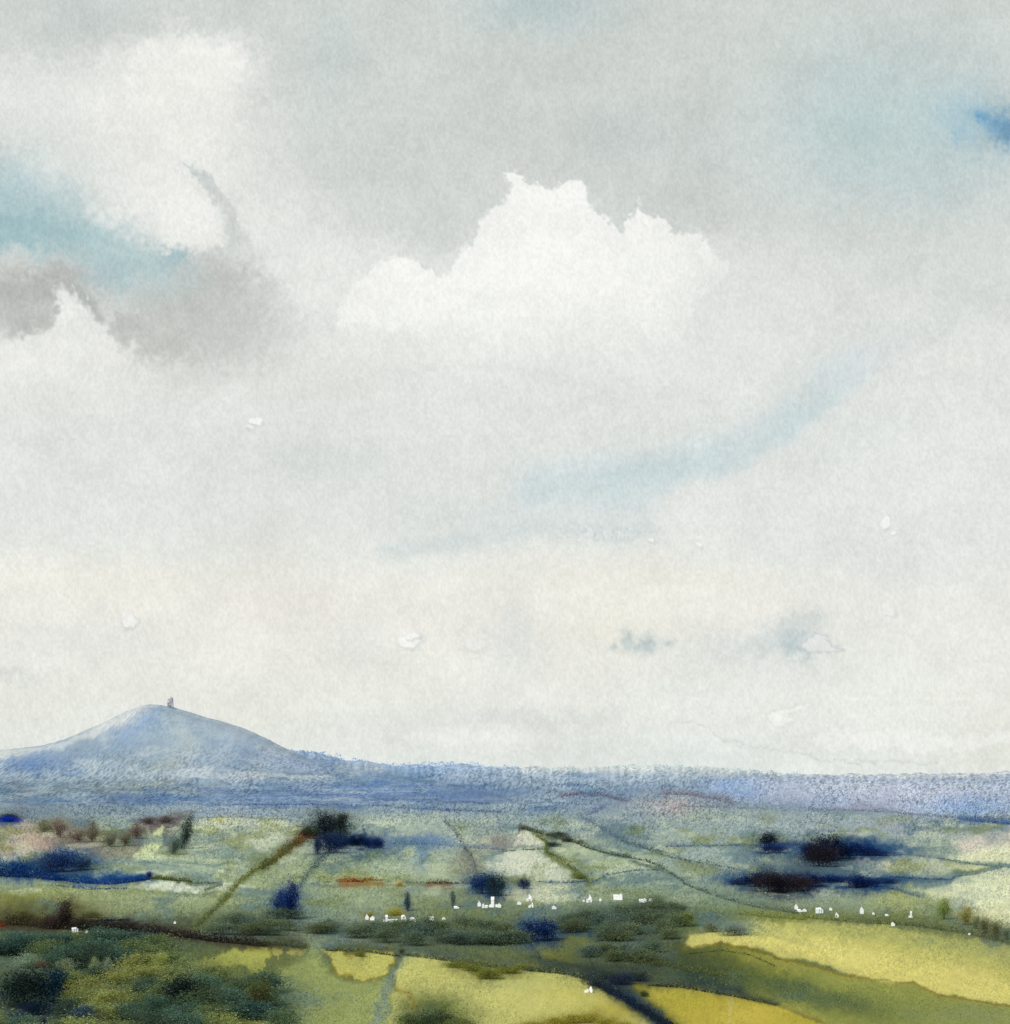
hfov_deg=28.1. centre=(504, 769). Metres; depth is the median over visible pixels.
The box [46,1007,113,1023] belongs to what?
tree
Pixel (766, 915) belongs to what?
hedge
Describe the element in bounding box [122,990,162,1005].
tree
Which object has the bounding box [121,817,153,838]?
tree
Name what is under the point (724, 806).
hedge
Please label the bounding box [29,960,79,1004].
tree
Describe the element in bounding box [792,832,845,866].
tree
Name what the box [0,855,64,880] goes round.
hedge
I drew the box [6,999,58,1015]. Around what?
tree
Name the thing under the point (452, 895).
tree
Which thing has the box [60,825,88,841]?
tree
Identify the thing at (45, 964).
bush
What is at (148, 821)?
tree
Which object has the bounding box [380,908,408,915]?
bush
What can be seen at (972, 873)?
hedge
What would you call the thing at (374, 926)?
tree
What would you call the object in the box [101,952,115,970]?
tree
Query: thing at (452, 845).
hedge
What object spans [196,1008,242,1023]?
tree
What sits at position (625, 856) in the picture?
hedge
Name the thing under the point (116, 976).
tree
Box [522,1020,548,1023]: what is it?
bush
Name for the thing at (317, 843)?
tree
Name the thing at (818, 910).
cottage
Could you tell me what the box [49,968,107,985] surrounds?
tree
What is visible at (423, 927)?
tree
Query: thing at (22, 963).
tree
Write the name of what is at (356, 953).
bush
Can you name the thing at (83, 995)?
tree
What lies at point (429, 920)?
tree
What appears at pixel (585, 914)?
tree
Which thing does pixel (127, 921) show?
tree
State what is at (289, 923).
tree
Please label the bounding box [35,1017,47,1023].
tree
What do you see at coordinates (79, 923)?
tree
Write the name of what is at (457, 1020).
bush
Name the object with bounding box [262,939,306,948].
hedge
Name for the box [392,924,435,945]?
tree
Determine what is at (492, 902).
cottage
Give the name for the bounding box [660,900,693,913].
tree
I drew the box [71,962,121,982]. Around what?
tree
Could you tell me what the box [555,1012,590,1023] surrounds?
bush
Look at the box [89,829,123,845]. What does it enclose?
tree
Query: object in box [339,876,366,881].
hedge
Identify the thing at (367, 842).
tree
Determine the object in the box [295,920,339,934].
tree
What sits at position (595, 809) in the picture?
hedge
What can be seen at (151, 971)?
tree
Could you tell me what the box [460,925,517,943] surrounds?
tree
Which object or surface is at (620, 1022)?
bush
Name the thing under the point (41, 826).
tree
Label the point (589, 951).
tree
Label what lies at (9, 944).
tree
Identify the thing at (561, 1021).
bush
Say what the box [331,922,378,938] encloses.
tree
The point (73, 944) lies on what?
tree
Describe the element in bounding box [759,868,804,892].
tree
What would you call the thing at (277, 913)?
tree
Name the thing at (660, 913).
tree
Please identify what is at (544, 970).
hedge
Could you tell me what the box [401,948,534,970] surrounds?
hedge
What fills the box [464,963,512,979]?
bush
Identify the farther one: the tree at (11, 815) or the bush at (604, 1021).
the tree at (11, 815)
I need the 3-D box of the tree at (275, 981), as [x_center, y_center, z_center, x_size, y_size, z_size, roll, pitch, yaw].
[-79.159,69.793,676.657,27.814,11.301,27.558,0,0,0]
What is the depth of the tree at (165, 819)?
2811.78 m
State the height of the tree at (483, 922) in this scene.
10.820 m
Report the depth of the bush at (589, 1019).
587.86 m
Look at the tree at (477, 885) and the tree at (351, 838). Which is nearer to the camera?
the tree at (477, 885)
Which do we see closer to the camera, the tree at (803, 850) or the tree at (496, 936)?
the tree at (496, 936)
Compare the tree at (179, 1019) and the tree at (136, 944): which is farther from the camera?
the tree at (136, 944)
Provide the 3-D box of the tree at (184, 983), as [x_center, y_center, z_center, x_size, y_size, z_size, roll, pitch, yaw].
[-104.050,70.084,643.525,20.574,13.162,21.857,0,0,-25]
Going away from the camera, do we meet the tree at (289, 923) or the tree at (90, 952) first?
the tree at (90, 952)
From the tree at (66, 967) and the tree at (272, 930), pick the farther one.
the tree at (272, 930)
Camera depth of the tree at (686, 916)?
979.25 m
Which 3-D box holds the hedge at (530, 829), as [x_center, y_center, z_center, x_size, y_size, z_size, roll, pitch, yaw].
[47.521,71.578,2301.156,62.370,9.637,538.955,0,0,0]
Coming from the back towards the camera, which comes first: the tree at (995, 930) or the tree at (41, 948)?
the tree at (995, 930)
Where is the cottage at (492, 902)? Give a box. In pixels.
[489,897,497,906]
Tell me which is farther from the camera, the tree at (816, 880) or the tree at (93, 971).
the tree at (816, 880)
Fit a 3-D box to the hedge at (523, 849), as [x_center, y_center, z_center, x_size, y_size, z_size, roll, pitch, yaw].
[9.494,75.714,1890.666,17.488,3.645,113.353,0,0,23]
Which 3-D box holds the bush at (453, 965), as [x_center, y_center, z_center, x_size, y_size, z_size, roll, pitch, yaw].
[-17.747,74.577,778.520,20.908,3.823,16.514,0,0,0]
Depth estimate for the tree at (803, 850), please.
1686.31 m
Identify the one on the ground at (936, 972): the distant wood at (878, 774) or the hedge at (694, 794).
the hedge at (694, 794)
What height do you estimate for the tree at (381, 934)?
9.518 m
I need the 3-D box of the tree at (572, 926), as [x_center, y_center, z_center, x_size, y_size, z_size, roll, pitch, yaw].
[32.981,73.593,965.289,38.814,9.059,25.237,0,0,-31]
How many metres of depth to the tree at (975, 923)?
951.73 m
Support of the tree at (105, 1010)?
on the ground at (936, 972)
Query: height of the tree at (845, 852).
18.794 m
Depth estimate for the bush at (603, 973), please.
740.74 m
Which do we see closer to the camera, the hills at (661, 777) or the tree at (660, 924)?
the tree at (660, 924)
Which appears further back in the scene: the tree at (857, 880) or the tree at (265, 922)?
the tree at (857, 880)
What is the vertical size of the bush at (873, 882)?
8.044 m
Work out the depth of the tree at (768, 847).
1794.83 m
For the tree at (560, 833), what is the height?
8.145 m
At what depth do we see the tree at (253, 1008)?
606.42 m
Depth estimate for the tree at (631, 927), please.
948.25 m
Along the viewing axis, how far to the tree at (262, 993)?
625.01 m
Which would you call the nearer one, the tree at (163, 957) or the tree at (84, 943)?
the tree at (163, 957)
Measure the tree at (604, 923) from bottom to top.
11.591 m
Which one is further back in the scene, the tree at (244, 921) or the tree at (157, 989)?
the tree at (244, 921)
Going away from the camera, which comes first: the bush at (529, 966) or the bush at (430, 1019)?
the bush at (430, 1019)
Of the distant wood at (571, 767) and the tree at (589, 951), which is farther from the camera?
the distant wood at (571, 767)
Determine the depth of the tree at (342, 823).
2260.95 m
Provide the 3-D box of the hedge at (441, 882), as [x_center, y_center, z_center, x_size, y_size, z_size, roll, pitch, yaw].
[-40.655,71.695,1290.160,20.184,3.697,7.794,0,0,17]
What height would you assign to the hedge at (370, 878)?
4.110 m
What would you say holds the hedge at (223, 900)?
on the ground at (936, 972)
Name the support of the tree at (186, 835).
on the ground at (936, 972)
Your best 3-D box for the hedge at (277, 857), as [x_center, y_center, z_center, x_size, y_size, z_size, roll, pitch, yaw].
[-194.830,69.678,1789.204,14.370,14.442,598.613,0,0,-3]
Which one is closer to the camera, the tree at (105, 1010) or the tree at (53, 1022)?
the tree at (53, 1022)
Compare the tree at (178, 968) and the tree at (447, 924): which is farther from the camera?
the tree at (447, 924)
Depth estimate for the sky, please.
29116.43 m
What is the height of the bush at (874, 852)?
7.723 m
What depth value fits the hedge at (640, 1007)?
634.41 m
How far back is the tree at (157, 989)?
647.07 m
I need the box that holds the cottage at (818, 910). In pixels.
[815,907,822,912]
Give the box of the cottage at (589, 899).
[586,894,591,902]
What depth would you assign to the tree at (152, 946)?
789.18 m
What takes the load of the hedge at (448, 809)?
on the ground at (936, 972)
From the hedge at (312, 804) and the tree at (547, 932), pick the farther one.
the hedge at (312, 804)
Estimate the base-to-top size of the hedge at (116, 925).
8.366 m
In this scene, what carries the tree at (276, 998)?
on the ground at (936, 972)
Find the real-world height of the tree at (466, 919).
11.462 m
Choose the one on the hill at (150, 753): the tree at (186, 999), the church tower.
the church tower
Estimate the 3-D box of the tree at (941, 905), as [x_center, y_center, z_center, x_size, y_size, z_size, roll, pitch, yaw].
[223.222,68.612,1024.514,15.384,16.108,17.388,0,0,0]
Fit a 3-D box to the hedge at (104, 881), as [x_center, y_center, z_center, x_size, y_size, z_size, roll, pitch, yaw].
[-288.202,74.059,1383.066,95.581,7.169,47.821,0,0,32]
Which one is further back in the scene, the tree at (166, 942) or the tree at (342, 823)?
the tree at (342, 823)
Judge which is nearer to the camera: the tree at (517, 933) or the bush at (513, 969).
the bush at (513, 969)
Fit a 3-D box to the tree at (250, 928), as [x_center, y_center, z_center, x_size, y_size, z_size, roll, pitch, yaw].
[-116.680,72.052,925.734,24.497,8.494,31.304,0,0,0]
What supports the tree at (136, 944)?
on the ground at (936, 972)
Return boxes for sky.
[0,0,1009,774]
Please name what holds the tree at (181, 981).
on the ground at (936, 972)
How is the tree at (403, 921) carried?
on the ground at (936, 972)
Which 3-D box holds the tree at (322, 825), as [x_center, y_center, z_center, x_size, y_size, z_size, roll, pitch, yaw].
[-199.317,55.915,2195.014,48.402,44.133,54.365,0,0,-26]
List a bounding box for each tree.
[0,812,27,820]
[0,927,38,954]
[0,927,66,950]
[0,932,35,954]
[0,962,79,1007]
[0,1000,24,1023]
[0,1012,41,1023]
[2,910,45,924]
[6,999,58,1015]
[9,949,42,968]
[10,933,79,957]
[18,1015,48,1023]
[27,817,63,831]
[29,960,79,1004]
[33,850,60,871]
[33,940,83,970]
[34,911,69,929]
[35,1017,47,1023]
[36,842,94,872]
[36,938,127,969]
[38,997,90,1020]
[40,939,97,957]
[41,926,80,946]
[45,1019,85,1023]
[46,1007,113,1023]
[49,813,73,836]
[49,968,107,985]
[50,957,83,970]
[50,997,130,1020]
[53,984,104,1005]
[55,892,76,927]
[57,925,118,947]
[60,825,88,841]
[60,1002,103,1022]
[62,931,126,958]
[64,970,116,995]
[67,914,99,929]
[69,855,100,869]
[70,923,135,946]
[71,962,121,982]
[76,981,143,1008]
[76,982,139,997]
[83,816,101,841]
[85,956,103,970]
[88,1015,141,1023]
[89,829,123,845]
[89,942,142,965]
[92,928,180,949]
[92,1007,188,1023]
[93,958,147,985]
[95,949,169,970]
[98,933,168,958]
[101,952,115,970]
[108,996,149,1020]
[111,827,135,844]
[111,918,140,926]
[118,972,169,996]
[119,959,181,983]
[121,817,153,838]
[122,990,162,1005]
[124,930,218,950]
[129,938,179,957]
[130,978,190,1004]
[131,947,203,967]
[133,961,208,981]
[134,986,180,1016]
[136,815,161,823]
[139,972,222,993]
[143,985,242,1008]
[145,870,153,877]
[146,969,211,1008]
[148,998,211,1019]
[149,948,172,972]
[158,815,177,822]
[158,1006,216,1023]
[163,833,183,853]
[170,983,224,1006]
[172,952,194,969]
[176,810,197,848]
[177,963,228,994]
[183,961,240,981]
[186,998,259,1022]
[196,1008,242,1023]
[197,916,248,934]
[203,997,295,1020]
[206,972,272,996]
[206,982,244,1004]
[210,984,309,1007]
[211,908,280,926]
[213,909,250,922]
[214,1017,272,1023]
[228,970,261,990]
[230,918,269,935]
[232,969,286,1011]
[233,963,299,992]
[235,913,270,926]
[236,924,296,935]
[242,917,287,930]
[249,907,317,918]
[255,1001,311,1023]
[265,883,286,910]
[266,917,303,930]
[280,873,303,918]
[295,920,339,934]
[296,823,323,838]
[304,801,340,838]
[306,916,347,931]
[310,825,348,853]
[310,831,322,853]
[327,809,354,835]
[331,834,350,848]
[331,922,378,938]
[341,918,398,932]
[344,835,359,845]
[344,919,399,938]
[349,835,371,846]
[360,837,382,847]
[366,924,403,942]
[368,835,387,848]
[384,912,424,932]
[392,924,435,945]
[396,921,443,934]
[402,886,410,910]
[412,918,464,932]
[418,912,451,932]
[425,926,467,941]
[427,931,476,944]
[436,928,490,945]
[447,908,487,929]
[449,889,456,907]
[452,925,496,936]
[453,915,513,929]
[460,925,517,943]
[460,926,521,946]
[463,863,490,893]
[480,864,508,895]
[486,921,517,934]
[491,923,535,943]
[517,875,530,888]
[517,910,550,941]
[532,913,563,940]
[544,830,569,836]
[549,912,591,922]
[551,908,626,921]
[554,916,594,932]
[556,916,598,929]
[564,943,606,957]
[567,906,618,919]
[573,908,592,920]
[579,910,618,926]
[582,928,652,941]
[584,916,628,935]
[589,921,625,940]
[593,945,639,961]
[595,941,628,954]
[599,942,646,952]
[601,895,669,915]
[612,909,666,923]
[614,944,659,958]
[615,920,658,933]
[615,947,674,961]
[625,896,671,912]
[631,904,667,922]
[637,914,686,932]
[638,938,666,952]
[640,893,669,912]
[648,924,687,939]
[658,905,704,926]
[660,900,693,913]
[665,907,679,923]
[677,910,699,926]
[696,921,721,932]
[706,923,762,936]
[735,870,765,886]
[744,860,790,892]
[756,841,793,853]
[757,825,779,846]
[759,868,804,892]
[784,871,822,890]
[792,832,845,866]
[793,870,831,886]
[794,842,823,859]
[804,825,857,860]
[835,870,872,887]
[836,840,867,859]
[847,839,885,855]
[932,894,954,918]
[953,902,974,924]
[972,915,980,928]
[975,916,993,936]
[985,913,1009,939]
[1002,927,1009,939]
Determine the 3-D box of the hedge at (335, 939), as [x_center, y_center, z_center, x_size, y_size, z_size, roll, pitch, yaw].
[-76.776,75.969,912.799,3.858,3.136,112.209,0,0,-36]
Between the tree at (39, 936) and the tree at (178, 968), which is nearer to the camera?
the tree at (178, 968)
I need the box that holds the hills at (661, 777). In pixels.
[293,750,1009,789]
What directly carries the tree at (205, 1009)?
on the ground at (936, 972)
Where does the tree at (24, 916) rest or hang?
on the ground at (936, 972)
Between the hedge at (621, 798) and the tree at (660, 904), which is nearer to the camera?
the tree at (660, 904)
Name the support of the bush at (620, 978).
on the ground at (936, 972)
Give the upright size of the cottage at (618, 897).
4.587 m
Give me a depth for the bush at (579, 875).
1371.33 m
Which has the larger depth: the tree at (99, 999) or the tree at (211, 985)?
the tree at (211, 985)
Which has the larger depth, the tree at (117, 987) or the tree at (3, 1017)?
the tree at (117, 987)
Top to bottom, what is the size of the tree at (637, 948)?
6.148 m
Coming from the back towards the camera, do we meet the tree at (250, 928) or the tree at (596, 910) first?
the tree at (596, 910)
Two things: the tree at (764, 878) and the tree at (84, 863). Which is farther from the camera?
the tree at (84, 863)
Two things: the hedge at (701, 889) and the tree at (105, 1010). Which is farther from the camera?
the hedge at (701, 889)
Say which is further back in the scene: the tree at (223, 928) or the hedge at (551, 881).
the hedge at (551, 881)
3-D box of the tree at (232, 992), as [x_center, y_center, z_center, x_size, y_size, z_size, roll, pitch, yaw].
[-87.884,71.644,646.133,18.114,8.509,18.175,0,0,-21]
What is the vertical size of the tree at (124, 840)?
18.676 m
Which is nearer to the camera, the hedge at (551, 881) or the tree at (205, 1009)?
the tree at (205, 1009)
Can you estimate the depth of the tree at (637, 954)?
827.98 m
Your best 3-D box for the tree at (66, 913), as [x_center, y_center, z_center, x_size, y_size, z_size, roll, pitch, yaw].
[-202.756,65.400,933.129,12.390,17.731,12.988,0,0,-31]
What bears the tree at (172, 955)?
on the ground at (936, 972)
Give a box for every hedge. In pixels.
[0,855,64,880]
[0,911,73,929]
[55,875,149,884]
[55,884,128,889]
[66,913,167,934]
[136,861,227,865]
[149,875,191,882]
[155,926,269,946]
[188,814,299,820]
[193,879,218,883]
[194,863,264,926]
[233,802,388,805]
[258,834,307,869]
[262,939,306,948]
[281,930,395,948]
[292,850,329,895]
[324,945,400,956]
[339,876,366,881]
[363,877,383,880]
[389,806,500,811]
[389,840,514,850]
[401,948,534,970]
[427,879,454,883]
[443,820,478,874]
[503,848,544,851]
[519,826,579,844]
[524,962,612,986]
[531,940,540,958]
[533,834,590,882]
[539,880,587,882]
[561,790,627,801]
[580,843,684,881]
[582,817,664,852]
[587,980,676,1023]
[588,804,605,814]
[592,869,660,882]
[611,953,725,974]
[622,841,738,869]
[648,982,777,1005]
[660,790,733,803]
[665,841,759,846]
[682,805,767,809]
[682,881,802,914]
[682,948,774,965]
[739,908,807,919]
[778,840,822,846]
[798,912,1009,944]
[805,807,965,818]
[867,883,919,897]
[887,850,944,859]
[889,873,950,879]
[939,858,1008,867]
[951,868,998,879]
[959,816,1009,824]
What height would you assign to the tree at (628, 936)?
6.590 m
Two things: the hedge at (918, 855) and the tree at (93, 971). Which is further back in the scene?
the hedge at (918, 855)
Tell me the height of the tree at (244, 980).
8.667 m
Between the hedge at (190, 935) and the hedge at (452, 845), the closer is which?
the hedge at (190, 935)
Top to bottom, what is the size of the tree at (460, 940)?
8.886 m
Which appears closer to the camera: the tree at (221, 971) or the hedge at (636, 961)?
the tree at (221, 971)
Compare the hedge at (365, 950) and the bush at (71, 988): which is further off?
the hedge at (365, 950)
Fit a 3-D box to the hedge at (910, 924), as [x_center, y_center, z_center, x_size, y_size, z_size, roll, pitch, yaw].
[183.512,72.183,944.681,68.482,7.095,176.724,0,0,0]
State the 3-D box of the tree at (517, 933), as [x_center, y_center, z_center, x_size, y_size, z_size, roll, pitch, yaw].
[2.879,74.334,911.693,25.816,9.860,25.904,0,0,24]
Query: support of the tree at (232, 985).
on the ground at (936, 972)
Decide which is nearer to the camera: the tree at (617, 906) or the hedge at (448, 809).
the tree at (617, 906)
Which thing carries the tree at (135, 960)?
on the ground at (936, 972)
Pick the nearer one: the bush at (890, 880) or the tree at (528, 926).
the tree at (528, 926)
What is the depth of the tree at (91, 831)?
2064.25 m
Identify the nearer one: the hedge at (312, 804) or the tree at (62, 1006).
the tree at (62, 1006)
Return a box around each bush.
[0,815,21,821]
[35,960,55,967]
[59,982,79,994]
[78,911,105,917]
[349,950,370,956]
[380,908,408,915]
[387,1010,425,1023]
[399,1007,458,1023]
[436,959,479,968]
[439,1014,484,1023]
[456,963,487,971]
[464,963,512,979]
[484,964,529,973]
[512,963,546,969]
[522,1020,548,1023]
[539,1014,572,1023]
[541,840,561,846]
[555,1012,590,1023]
[560,837,572,841]
[570,871,590,879]
[578,1010,604,1023]
[587,1016,624,1023]
[594,968,626,979]
[596,968,643,984]
[607,1020,633,1023]
[621,970,661,981]
[636,990,649,996]
[716,876,751,884]
[818,874,848,882]
[857,877,888,886]
[859,848,905,855]
[874,877,908,883]
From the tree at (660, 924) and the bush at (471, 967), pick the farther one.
the tree at (660, 924)
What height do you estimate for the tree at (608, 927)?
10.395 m
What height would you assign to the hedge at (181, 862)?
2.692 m
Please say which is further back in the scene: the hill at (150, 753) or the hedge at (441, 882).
the hill at (150, 753)
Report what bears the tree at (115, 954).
on the ground at (936, 972)
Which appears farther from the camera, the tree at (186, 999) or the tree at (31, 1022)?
the tree at (186, 999)
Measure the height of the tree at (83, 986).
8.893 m
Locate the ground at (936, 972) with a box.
[0,774,1009,1023]
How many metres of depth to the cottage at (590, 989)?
680.56 m
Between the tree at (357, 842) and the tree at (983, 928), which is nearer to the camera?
the tree at (983, 928)
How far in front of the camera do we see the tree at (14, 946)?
816.35 m
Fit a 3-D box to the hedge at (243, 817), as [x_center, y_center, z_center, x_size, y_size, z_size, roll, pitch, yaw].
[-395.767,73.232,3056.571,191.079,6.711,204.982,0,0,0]
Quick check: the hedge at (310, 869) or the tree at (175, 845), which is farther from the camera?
the tree at (175, 845)
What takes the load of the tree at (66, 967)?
on the ground at (936, 972)
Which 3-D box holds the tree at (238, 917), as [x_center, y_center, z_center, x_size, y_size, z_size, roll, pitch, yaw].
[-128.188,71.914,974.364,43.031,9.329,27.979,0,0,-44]
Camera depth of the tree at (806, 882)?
1250.65 m
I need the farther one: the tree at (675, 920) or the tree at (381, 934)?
the tree at (675, 920)
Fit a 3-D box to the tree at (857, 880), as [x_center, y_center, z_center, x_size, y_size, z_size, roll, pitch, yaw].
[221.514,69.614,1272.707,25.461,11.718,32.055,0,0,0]
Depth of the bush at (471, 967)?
763.03 m
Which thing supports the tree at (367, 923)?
on the ground at (936, 972)
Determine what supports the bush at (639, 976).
on the ground at (936, 972)
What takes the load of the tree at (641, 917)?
on the ground at (936, 972)
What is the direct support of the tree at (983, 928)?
on the ground at (936, 972)
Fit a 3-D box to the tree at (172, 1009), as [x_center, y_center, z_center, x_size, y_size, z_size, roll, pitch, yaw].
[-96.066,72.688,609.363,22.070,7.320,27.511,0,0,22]
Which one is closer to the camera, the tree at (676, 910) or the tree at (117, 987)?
the tree at (117, 987)
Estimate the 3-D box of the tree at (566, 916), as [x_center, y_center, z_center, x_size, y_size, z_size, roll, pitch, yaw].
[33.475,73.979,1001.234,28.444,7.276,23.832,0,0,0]
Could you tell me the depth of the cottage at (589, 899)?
1131.99 m
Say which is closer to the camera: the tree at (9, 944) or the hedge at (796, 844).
the tree at (9, 944)
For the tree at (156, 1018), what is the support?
on the ground at (936, 972)
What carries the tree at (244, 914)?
on the ground at (936, 972)
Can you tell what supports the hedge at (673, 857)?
on the ground at (936, 972)
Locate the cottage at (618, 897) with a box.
[613,893,622,899]
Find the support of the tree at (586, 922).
on the ground at (936, 972)
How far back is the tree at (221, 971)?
711.92 m
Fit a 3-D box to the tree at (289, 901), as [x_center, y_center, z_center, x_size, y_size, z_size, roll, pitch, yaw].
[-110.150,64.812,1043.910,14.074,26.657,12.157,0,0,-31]
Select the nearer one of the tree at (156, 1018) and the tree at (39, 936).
the tree at (156, 1018)
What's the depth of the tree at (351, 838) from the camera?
1991.22 m
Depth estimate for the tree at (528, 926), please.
924.15 m
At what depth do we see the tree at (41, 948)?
798.92 m
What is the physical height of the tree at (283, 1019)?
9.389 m
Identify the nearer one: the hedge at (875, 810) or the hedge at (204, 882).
the hedge at (204, 882)
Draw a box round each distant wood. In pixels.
[288,749,515,769]
[519,764,800,774]
[801,772,1009,776]
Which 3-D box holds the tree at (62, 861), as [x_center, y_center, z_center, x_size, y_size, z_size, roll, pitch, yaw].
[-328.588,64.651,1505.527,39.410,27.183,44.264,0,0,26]
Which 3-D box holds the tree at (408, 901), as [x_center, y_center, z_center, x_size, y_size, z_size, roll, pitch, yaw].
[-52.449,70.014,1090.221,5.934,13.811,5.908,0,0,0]
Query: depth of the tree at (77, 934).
842.17 m
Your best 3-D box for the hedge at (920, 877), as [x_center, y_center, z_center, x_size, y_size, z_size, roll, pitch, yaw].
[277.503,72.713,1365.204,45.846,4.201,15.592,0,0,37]
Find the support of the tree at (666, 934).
on the ground at (936, 972)
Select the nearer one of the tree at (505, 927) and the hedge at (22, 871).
the tree at (505, 927)
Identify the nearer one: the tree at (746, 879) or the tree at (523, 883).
the tree at (523, 883)
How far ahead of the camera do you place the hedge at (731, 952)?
857.05 m
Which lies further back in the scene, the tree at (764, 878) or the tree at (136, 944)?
the tree at (764, 878)
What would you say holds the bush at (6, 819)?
on the ground at (936, 972)
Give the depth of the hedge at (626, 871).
1438.32 m
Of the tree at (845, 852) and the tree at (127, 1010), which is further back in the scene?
the tree at (845, 852)
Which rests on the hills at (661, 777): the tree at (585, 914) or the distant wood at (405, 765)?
the distant wood at (405, 765)
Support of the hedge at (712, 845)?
on the ground at (936, 972)
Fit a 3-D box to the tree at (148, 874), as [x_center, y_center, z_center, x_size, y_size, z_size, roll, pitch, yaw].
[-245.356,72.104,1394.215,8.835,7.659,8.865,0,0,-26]
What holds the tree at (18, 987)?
on the ground at (936, 972)
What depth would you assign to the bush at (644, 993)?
667.93 m
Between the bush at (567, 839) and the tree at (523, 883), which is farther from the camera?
the bush at (567, 839)
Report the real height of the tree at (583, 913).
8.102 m
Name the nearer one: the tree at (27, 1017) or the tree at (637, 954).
the tree at (27, 1017)
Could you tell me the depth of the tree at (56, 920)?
929.98 m
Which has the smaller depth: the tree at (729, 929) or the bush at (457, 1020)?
the bush at (457, 1020)
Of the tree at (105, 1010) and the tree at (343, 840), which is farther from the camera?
the tree at (343, 840)
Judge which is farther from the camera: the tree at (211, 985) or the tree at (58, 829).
the tree at (58, 829)
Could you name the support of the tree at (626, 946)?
on the ground at (936, 972)
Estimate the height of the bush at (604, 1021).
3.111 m
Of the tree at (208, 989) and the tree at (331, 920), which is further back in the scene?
the tree at (331, 920)
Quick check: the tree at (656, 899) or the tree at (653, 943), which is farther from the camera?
the tree at (656, 899)
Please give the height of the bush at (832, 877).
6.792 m
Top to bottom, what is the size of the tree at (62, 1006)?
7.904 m
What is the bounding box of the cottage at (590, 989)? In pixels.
[584,986,592,992]
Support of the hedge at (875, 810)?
on the ground at (936, 972)
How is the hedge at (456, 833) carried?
on the ground at (936, 972)
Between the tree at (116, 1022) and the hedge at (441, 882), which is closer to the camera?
the tree at (116, 1022)
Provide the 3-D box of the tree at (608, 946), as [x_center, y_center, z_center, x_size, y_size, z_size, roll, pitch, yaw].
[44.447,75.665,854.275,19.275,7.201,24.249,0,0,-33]
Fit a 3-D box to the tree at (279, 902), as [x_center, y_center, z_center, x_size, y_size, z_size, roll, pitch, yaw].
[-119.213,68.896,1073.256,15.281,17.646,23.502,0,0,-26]
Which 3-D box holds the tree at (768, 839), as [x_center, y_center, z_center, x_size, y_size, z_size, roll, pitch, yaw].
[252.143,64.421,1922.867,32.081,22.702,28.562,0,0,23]
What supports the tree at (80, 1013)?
on the ground at (936, 972)
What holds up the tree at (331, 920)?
on the ground at (936, 972)
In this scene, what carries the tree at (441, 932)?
on the ground at (936, 972)
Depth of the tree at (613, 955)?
827.19 m
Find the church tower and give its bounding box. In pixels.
[167,697,172,707]
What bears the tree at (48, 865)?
on the ground at (936, 972)
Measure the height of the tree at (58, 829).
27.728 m
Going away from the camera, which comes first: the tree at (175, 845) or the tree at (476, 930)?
the tree at (476, 930)
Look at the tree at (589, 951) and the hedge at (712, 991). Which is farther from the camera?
the tree at (589, 951)
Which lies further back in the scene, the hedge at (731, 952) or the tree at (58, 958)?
the hedge at (731, 952)
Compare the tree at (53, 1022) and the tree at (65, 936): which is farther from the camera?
the tree at (65, 936)
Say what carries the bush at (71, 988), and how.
on the ground at (936, 972)
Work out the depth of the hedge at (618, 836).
2236.12 m
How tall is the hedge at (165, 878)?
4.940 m
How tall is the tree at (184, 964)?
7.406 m
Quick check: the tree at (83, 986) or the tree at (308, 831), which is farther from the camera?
the tree at (308, 831)
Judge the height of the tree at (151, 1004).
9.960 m
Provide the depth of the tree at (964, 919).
980.16 m
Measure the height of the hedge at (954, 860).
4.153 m
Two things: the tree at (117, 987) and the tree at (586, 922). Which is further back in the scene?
the tree at (586, 922)
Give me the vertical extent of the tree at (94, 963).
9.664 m
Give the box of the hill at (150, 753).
[0,704,506,802]
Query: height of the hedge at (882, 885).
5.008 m
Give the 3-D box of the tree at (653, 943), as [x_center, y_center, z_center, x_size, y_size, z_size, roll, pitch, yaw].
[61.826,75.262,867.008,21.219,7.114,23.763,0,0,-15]
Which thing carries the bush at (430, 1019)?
on the ground at (936, 972)
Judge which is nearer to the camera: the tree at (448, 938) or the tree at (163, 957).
the tree at (163, 957)
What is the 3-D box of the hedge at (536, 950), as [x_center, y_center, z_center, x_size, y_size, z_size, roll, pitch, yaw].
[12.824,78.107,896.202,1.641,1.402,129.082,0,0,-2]
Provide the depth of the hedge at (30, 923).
942.80 m
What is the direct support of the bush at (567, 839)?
on the ground at (936, 972)
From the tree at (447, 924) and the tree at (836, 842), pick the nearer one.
the tree at (447, 924)
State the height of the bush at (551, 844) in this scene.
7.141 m
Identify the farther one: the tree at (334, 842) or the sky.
the sky
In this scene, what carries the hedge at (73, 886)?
on the ground at (936, 972)
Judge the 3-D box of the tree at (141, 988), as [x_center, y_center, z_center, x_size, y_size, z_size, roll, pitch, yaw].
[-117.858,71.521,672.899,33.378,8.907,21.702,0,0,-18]
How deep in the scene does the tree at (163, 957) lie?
743.01 m
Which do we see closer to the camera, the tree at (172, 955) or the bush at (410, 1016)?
the bush at (410, 1016)
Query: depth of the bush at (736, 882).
1309.28 m
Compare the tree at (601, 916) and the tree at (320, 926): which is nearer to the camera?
the tree at (320, 926)
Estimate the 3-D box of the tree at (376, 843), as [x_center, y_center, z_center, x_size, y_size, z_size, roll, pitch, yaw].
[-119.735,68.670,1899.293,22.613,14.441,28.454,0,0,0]

